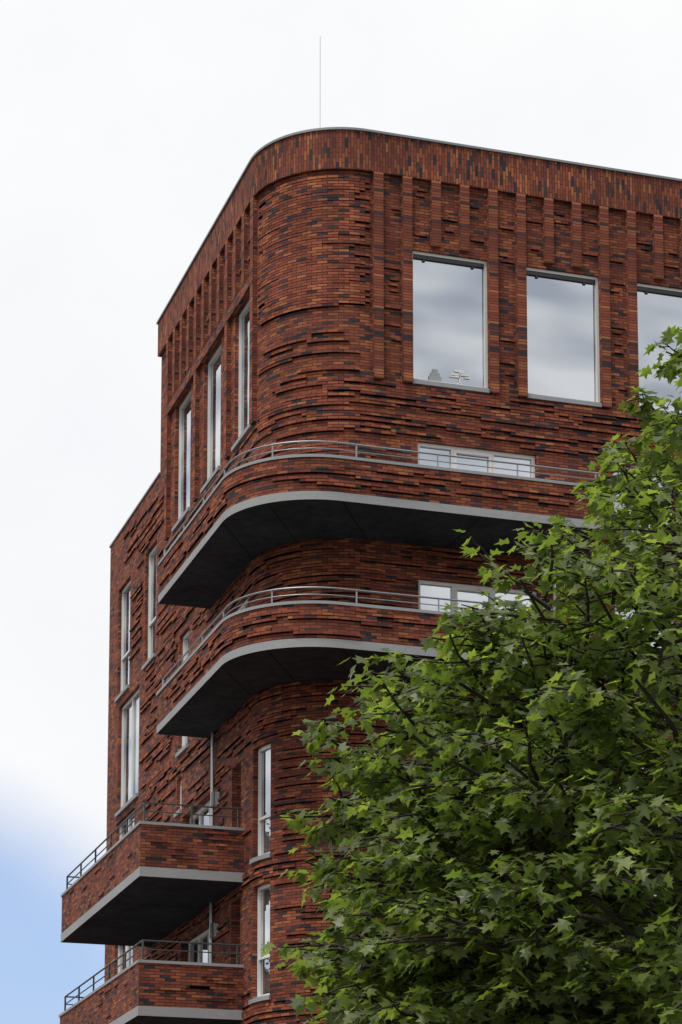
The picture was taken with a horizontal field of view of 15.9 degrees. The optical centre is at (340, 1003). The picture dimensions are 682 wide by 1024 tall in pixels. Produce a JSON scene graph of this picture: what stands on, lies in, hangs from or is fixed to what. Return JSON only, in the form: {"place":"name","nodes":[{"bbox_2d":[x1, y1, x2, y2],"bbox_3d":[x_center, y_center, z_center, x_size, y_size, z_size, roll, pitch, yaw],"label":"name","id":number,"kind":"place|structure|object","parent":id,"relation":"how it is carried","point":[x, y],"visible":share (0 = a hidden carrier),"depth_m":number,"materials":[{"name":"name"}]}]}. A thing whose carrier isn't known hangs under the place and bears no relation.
{"place":"outdoors","nodes":[
{"label":"outdoors","id":0,"kind":"place"},
{"bbox_2d":[0,0,681,1023],"label":"sky","id":1,"kind":"structure","parent":0,"point":[127,127],"materials":[{"name":"white"}]},
{"bbox_2d":[124,183,679,1023],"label":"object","id":2,"kind":"object","parent":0,"point":[350,557],"visible":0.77,"depth_m":50.28,"materials":[{"name":"brown brick"}]},
{"bbox_2d":[429,369,441,381],"bbox_3d":[1.961,-13.077,50.925,0.280,0.270,0.026,3,-9,-17],"label":"window sill bust","id":3,"kind":"object","parent":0,"point":[434,375],"depth_m":50.91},
{"bbox_2d":[449,369,469,383],"bbox_3d":[2.482,-13.080,51.092,0.450,0.325,0.026,3,-9,-17],"label":"bonsai tree","id":4,"kind":"object","parent":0,"point":[461,373],"visible":1,"depth_m":51.09,"materials":[{"name":"white"}]},
{"bbox_2d":[413,254,681,296],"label":"window screen housings","id":5,"kind":"object","parent":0,"point":[584,281],"depth_m":52.03,"materials":[{"name":"metal"}]},
{"label":"road","id":6,"kind":"structure","parent":0,"visible":0},
{"label":"grass verge","id":7,"kind":"object","parent":6,"relation":"on","visible":0},
{"bbox_2d":[261,325,681,1023],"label":"tree","id":8,"kind":"object","parent":7,"relation":"on","point":[515,875],"visible":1,"depth_m":33.30,"materials":[{"name":"green plant"}]},
{"label":"pavement","id":9,"kind":"structure","parent":0,"visible":0},
{"bbox_2d":[60,168,681,1023],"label":"tower brick walls","id":10,"kind":"structure","parent":9,"relation":"on","point":[238,852],"depth_m":50.93,"materials":[{"name":"brown brick"}]},
{"bbox_2d":[64,790,241,1010],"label":"dark balcony railings","id":11,"kind":"object","parent":10,"relation":"on","point":[190,951],"visible":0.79,"depth_m":50.92,"materials":[{"name":"grey metal"}]},
{"bbox_2d":[212,791,218,937],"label":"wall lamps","id":12,"kind":"object","parent":10,"relation":"attached to","point":[216,803],"depth_m":52.86,"materials":[{"name":"white"}]},
{"bbox_2d":[62,499,600,1023],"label":"balcony soffits","id":13,"kind":"object","parent":10,"relation":"attached to","point":[138,909],"visible":0.9,"depth_m":49.87,"materials":[{"name":"grey concrete"}]},
{"bbox_2d":[61,491,605,1023],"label":"balcony slab edges","id":14,"kind":"object","parent":10,"relation":"attached to","point":[217,875],"visible":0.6,"depth_m":48.70,"materials":[{"name":"grey concrete"}]},
{"bbox_2d":[59,379,676,1016],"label":"stone sills","id":15,"kind":"structure","parent":10,"relation":"attached to","point":[215,473],"depth_m":50.30,"materials":[{"name":"grey stone"}]},
{"bbox_2d":[69,175,681,1023],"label":"protruding bricks","id":16,"kind":"object","parent":10,"relation":"attached to","point":[309,233],"visible":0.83,"depth_m":50.59,"materials":[{"name":"brown brick"}]},
{"bbox_2d":[162,440,599,685],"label":"balcony railings","id":17,"kind":"object","parent":10,"relation":"on","point":[240,598],"visible":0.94,"depth_m":48.23,"materials":[{"name":"silver metal"}]},
{"bbox_2d":[209,580,555,962],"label":"drain pipes","id":18,"kind":"object","parent":10,"relation":"attached to","point":[212,824],"visible":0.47,"depth_m":53.12,"materials":[{"name":"silver metal"}]},
{"bbox_2d":[109,127,681,547],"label":"roof coping","id":19,"kind":"object","parent":10,"relation":"on","point":[396,135],"visible":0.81,"depth_m":52.32,"materials":[{"name":"grey metal"}]},
{"bbox_2d":[118,251,681,996],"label":"window frames","id":20,"kind":"structure","parent":10,"relation":"in","point":[185,637],"depth_m":52.11,"materials":[{"name":"grey metal"}]},
{"bbox_2d":[120,259,681,994],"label":"window glass","id":21,"kind":"object","parent":10,"relation":"attached to","point":[448,319],"visible":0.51,"depth_m":51.87,"materials":[{"name":"glass"}]},
{"bbox_2d":[158,130,681,354],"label":"parapet","id":22,"kind":"structure","parent":10,"relation":"attached to","point":[350,149],"depth_m":51.93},
{"bbox_2d":[164,171,681,540],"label":"brick pilasters","id":23,"kind":"object","parent":10,"relation":"attached to","point":[182,360],"visible":0.97,"depth_m":52.02,"materials":[{"name":"brown brick"}]}
]}

